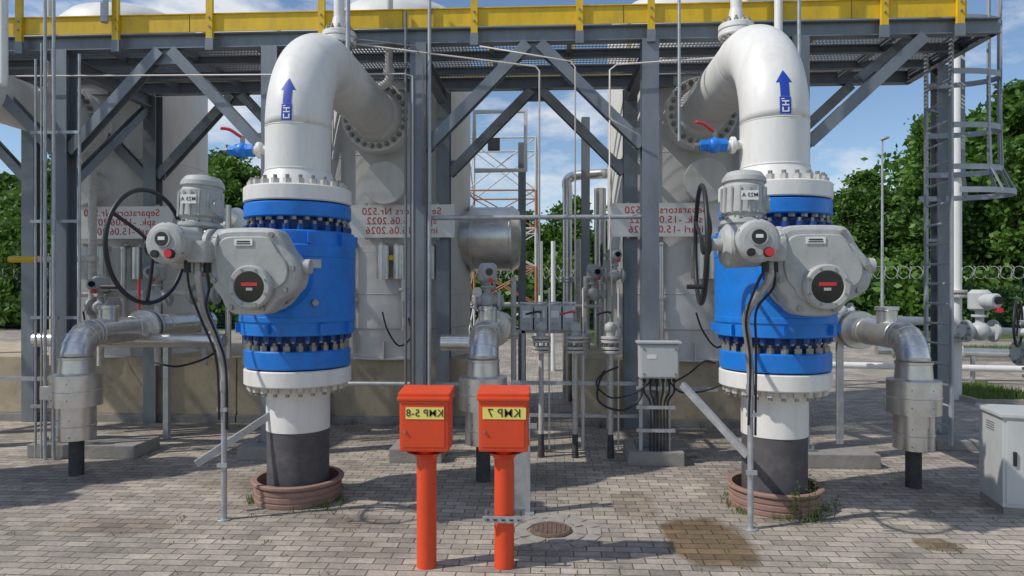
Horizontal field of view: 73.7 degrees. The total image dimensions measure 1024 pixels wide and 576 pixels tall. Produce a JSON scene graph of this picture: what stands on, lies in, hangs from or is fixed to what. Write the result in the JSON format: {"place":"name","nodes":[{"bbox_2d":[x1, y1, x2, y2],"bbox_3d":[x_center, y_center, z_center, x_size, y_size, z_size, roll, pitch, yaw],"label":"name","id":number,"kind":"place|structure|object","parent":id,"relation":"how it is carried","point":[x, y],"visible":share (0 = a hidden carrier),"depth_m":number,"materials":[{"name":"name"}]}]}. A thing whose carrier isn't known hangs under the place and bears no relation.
{"place":"outdoors","nodes":[
{"label":"outdoors","id":0,"kind":"place"},
{"bbox_2d":[469,136,537,340],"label":"lattice tower","id":1,"kind":"structure","parent":0,"point":[493,144],"depth_m":28.63,"materials":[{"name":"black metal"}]},
{"bbox_2d":[0,323,1019,330],"bbox_3d":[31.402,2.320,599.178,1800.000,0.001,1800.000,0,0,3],"label":"ground","id":2,"kind":"structure","parent":0,"point":[221,327],"depth_m":40.10,"materials":[{"name":"grey concrete"}]},
{"bbox_2d":[0,158,50,315],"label":"broadleaf tree","id":3,"kind":"object","parent":2,"relation":"on","point":[13,218],"visible":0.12,"depth_m":38.90,"materials":[{"name":"green plant"}]},
{"bbox_2d":[0,266,1023,330],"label":"perimeter fence","id":4,"kind":"object","parent":2,"relation":"on","point":[865,294],"visible":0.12,"depth_m":36.45,"materials":[{"name":"metal"}]},
{"bbox_2d":[0,78,1023,327],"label":"distant trees","id":5,"kind":"object","parent":2,"relation":"on","point":[858,208],"visible":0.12,"depth_m":42.34,"materials":[{"name":"green plant"}]},
{"bbox_2d":[884,112,999,327],"bbox_3d":[24.613,-4.104,39.852,6.130,12.828,5.334,0,0,-16],"label":"birch tree","id":6,"kind":"object","parent":2,"relation":"on","point":[912,189],"visible":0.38,"depth_m":39.53,"materials":[{"name":"green plant"}]},
{"bbox_2d":[962,135,1023,303],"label":"birch tree","id":7,"kind":"object","parent":2,"relation":"on","point":[1006,254],"visible":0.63,"depth_m":38.89,"materials":[{"name":"green plant"}]},
{"bbox_2d":[0,330,1023,575],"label":"paving","id":8,"kind":"structure","parent":0,"point":[60,520],"depth_m":7.03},
{"bbox_2d":[30,0,80,459],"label":"conduit pipes","id":9,"kind":"object","parent":8,"relation":"on","point":[44,393],"visible":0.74,"depth_m":9.14,"materials":[{"name":"grey metal"}]},
{"bbox_2d":[0,0,111,157],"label":"pipe riser with valve","id":10,"kind":"object","parent":8,"relation":"on","point":[21,91],"visible":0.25,"depth_m":10.20,"materials":[{"name":"metal"}]},
{"bbox_2d":[48,305,216,476],"bbox_3d":[-5.290,1.265,9.888,0.588,2.070,3.544,0,0,3],"label":"insulated drain pipe","id":11,"kind":"object","parent":8,"relation":"on","point":[76,388],"visible":0.95,"depth_m":8.38,"materials":[{"name":"metal"}]},
{"bbox_2d":[100,0,409,521],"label":"pipe riser with valve","id":12,"kind":"object","parent":8,"relation":"on","point":[280,268],"visible":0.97,"depth_m":7.12,"materials":[{"name":"metal"}]},
{"bbox_2d":[194,412,269,466],"bbox_3d":[-2.883,1.565,7.096,0.773,0.490,0.045,0,0,-33],"label":"perforated strut","id":13,"kind":"object","parent":12,"relation":"attached to","point":[231,440],"visible":0.92,"depth_m":7.08,"materials":[{"name":"grey metal"}]},
{"bbox_2d":[0,0,800,385],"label":"impulse tubing","id":14,"kind":"object","parent":12,"relation":"attached to","point":[778,16],"visible":0.71,"depth_m":9.07,"materials":[{"name":"metal"}]},
{"bbox_2d":[0,342,740,427],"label":"concrete plinth","id":15,"kind":"structure","parent":8,"relation":"on","point":[194,398],"depth_m":11.64,"materials":[{"name":"beige concrete"}]},
{"bbox_2d":[48,2,250,357],"bbox_3d":[-6.765,-2.000,12.787,3.610,6.400,3.070,0,0,3],"label":"separator vessel","id":16,"kind":"object","parent":15,"relation":"on","point":[118,176],"visible":0.21,"depth_m":11.87,"materials":[{"name":"grey metal"}]},
{"bbox_2d":[77,205,172,240],"bbox_3d":[-6.557,-1.100,11.509,1.750,0.600,0.080,0,0,3],"label":"separator sign","id":17,"kind":"object","parent":16,"relation":"attached to","point":[145,220],"visible":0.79,"depth_m":11.47,"materials":[{"name":"white metal"}]},
{"bbox_2d":[332,0,521,359],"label":"separator vessel","id":18,"kind":"object","parent":15,"relation":"on","point":[372,179],"visible":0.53,"depth_m":11.56,"materials":[{"name":"metal"}]},
{"bbox_2d":[349,203,454,239],"bbox_3d":[-1.813,-1.100,11.260,1.750,0.600,0.080,0,0,3],"label":"separator sign","id":19,"kind":"object","parent":18,"relation":"attached to","point":[375,221],"visible":0.69,"depth_m":11.23,"materials":[{"name":"white metal"}]},
{"bbox_2d":[605,0,753,361],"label":"separator vessel","id":20,"kind":"object","parent":15,"relation":"on","point":[686,319],"visible":0.3,"depth_m":11.21,"materials":[{"name":"grey metal"}]},
{"bbox_2d":[611,201,720,238],"bbox_3d":[2.481,-1.100,11.035,1.750,0.600,0.080,0,0,3],"label":"separator sign","id":21,"kind":"object","parent":20,"relation":"attached to","point":[676,219],"visible":0.63,"depth_m":10.99,"materials":[{"name":"white metal"}]},
{"bbox_2d":[397,385,454,569],"bbox_3d":[-0.706,1.561,5.645,0.430,1.478,0.340,0,0,3],"label":"marker post","id":22,"kind":"object","parent":8,"relation":"on","point":[426,425],"visible":1,"depth_m":5.53,"materials":[{"name":"metal"}]},
{"bbox_2d":[440,263,511,482],"bbox_3d":[-0.394,0.990,9.632,0.844,2.620,3.544,0,0,3],"label":"insulated drain pipe","id":23,"kind":"object","parent":8,"relation":"on","point":[487,337],"visible":0.9,"depth_m":8.10,"materials":[{"name":"metal"}]},
{"bbox_2d":[0,0,1001,468],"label":"steel platform","id":24,"kind":"structure","parent":8,"relation":"on","point":[132,58],"depth_m":9.43,"materials":[{"name":"grey metal"}]},
{"bbox_2d":[7,167,247,367],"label":"sampling valves","id":25,"kind":"object","parent":24,"relation":"attached to","point":[95,294],"visible":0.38,"depth_m":10.53,"materials":[{"name":"metal"}]},
{"bbox_2d":[919,0,1017,445],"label":"caged ladder","id":26,"kind":"object","parent":24,"relation":"attached to","point":[990,171],"visible":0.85,"depth_m":9.55,"materials":[{"name":"grey metal"}]},
{"bbox_2d":[476,385,530,569],"bbox_3d":[-0.065,1.561,5.641,0.430,1.478,0.340,0,0,3],"label":"marker post","id":27,"kind":"object","parent":8,"relation":"on","point":[504,415],"visible":1,"depth_m":5.53,"materials":[{"name":"metal"}]},
{"bbox_2d":[7,418,1011,575],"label":"weeds","id":28,"kind":"object","parent":8,"relation":"on","point":[742,511],"visible":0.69,"depth_m":6.84,"materials":[{"name":"green plant"}]},
{"bbox_2d":[514,416,536,515],"bbox_3d":[0.106,1.800,6.984,0.300,1.000,0.200,0,0,3],"label":"channel stand","id":29,"kind":"object","parent":8,"relation":"on","point":[522,480],"visible":0.49,"depth_m":6.95,"materials":[{"name":"grey metal"}]},
{"bbox_2d":[472,109,625,429],"bbox_3d":[0.642,-0.670,14.836,2.826,5.940,8.422,0,0,3],"label":"process pipework","id":30,"kind":"object","parent":8,"relation":"on","point":[598,275],"visible":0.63,"depth_m":13.67,"materials":[{"name":"white paint"}]},
{"bbox_2d":[514,513,600,549],"bbox_3d":[0.371,2.285,6.470,0.951,0.035,0.958,0,0,3],"label":"ring","id":31,"kind":"object","parent":8,"relation":"on","point":[553,529],"visible":0.89,"depth_m":6.38,"materials":[{"name":"grey concrete"}]},
{"bbox_2d":[511,288,638,458],"bbox_3d":[0.896,1.150,9.460,1.800,2.300,0.812,0,0,3],"label":"impulse line manifold","id":32,"kind":"object","parent":8,"relation":"on","point":[571,324],"visible":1,"depth_m":9.28,"materials":[{"name":"metal"}]},
{"bbox_2d":[590,329,593,344],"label":"lawn","id":33,"kind":"structure","parent":8,"relation":"on","point":[592,335],"depth_m":30.64,"materials":[{"name":"green plant"}]},
{"bbox_2d":[595,340,720,451],"bbox_3d":[1.987,1.429,8.879,1.803,1.482,0.341,0,0,3],"label":"junction box","id":34,"kind":"object","parent":8,"relation":"on","point":[657,359],"visible":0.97,"depth_m":8.82,"materials":[{"name":"metal"}]},
{"bbox_2d":[663,0,876,531],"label":"pipe riser with valve","id":35,"kind":"object","parent":8,"relation":"on","point":[794,271],"visible":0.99,"depth_m":6.85,"materials":[{"name":"metal"}]},
{"bbox_2d":[680,382,746,457],"bbox_3d":[2.039,1.320,6.903,0.045,0.656,0.830,0,0,-37],"label":"perforated strut","id":36,"kind":"object","parent":35,"relation":"attached to","point":[717,422],"visible":0.98,"depth_m":6.87,"materials":[{"name":"grey metal"}]},
{"bbox_2d":[833,306,943,488],"bbox_3d":[4.716,1.265,9.364,0.588,2.070,3.544,0,0,3],"label":"insulated drain pipe","id":37,"kind":"object","parent":8,"relation":"on","point":[914,398],"visible":0.86,"depth_m":7.82,"materials":[{"name":"metal"}]},
{"bbox_2d":[833,56,1023,399],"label":"background piping","id":38,"kind":"object","parent":8,"relation":"on","point":[979,302],"visible":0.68,"depth_m":14.04,"materials":[{"name":"white paint"}]},
{"bbox_2d":[929,343,1011,361],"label":"road","id":39,"kind":"structure","parent":8,"relation":"on","point":[1006,346],"depth_m":24.35,"materials":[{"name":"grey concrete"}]},
{"bbox_2d":[959,379,1023,404],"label":"lawn","id":40,"kind":"structure","parent":8,"relation":"on","point":[985,392],"depth_m":13.96,"materials":[{"name":"green plant"}]},
{"bbox_2d":[975,403,1023,515],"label":"utility cabinet","id":41,"kind":"object","parent":8,"relation":"on","point":[1001,457],"visible":1,"depth_m":6.96,"materials":[{"name":"grey metal"}]},
{"bbox_2d":[0,0,1023,232],"label":"sky","id":42,"kind":"structure","parent":0,"point":[884,112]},
{"bbox_2d":[833,331,1023,341],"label":"lawn","id":43,"kind":"structure","parent":0,"point":[1006,338],"depth_m":29.66,"materials":[{"name":"green plant"}]},
{"bbox_2d":[880,136,889,305],"bbox_3d":[17.947,-2.470,32.901,0.280,9.540,0.690,0,0,3],"label":"lamp post","id":44,"kind":"object","parent":43,"relation":"on","point":[882,245],"visible":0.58,"depth_m":33.06,"materials":[{"name":"grey metal"}]}
]}

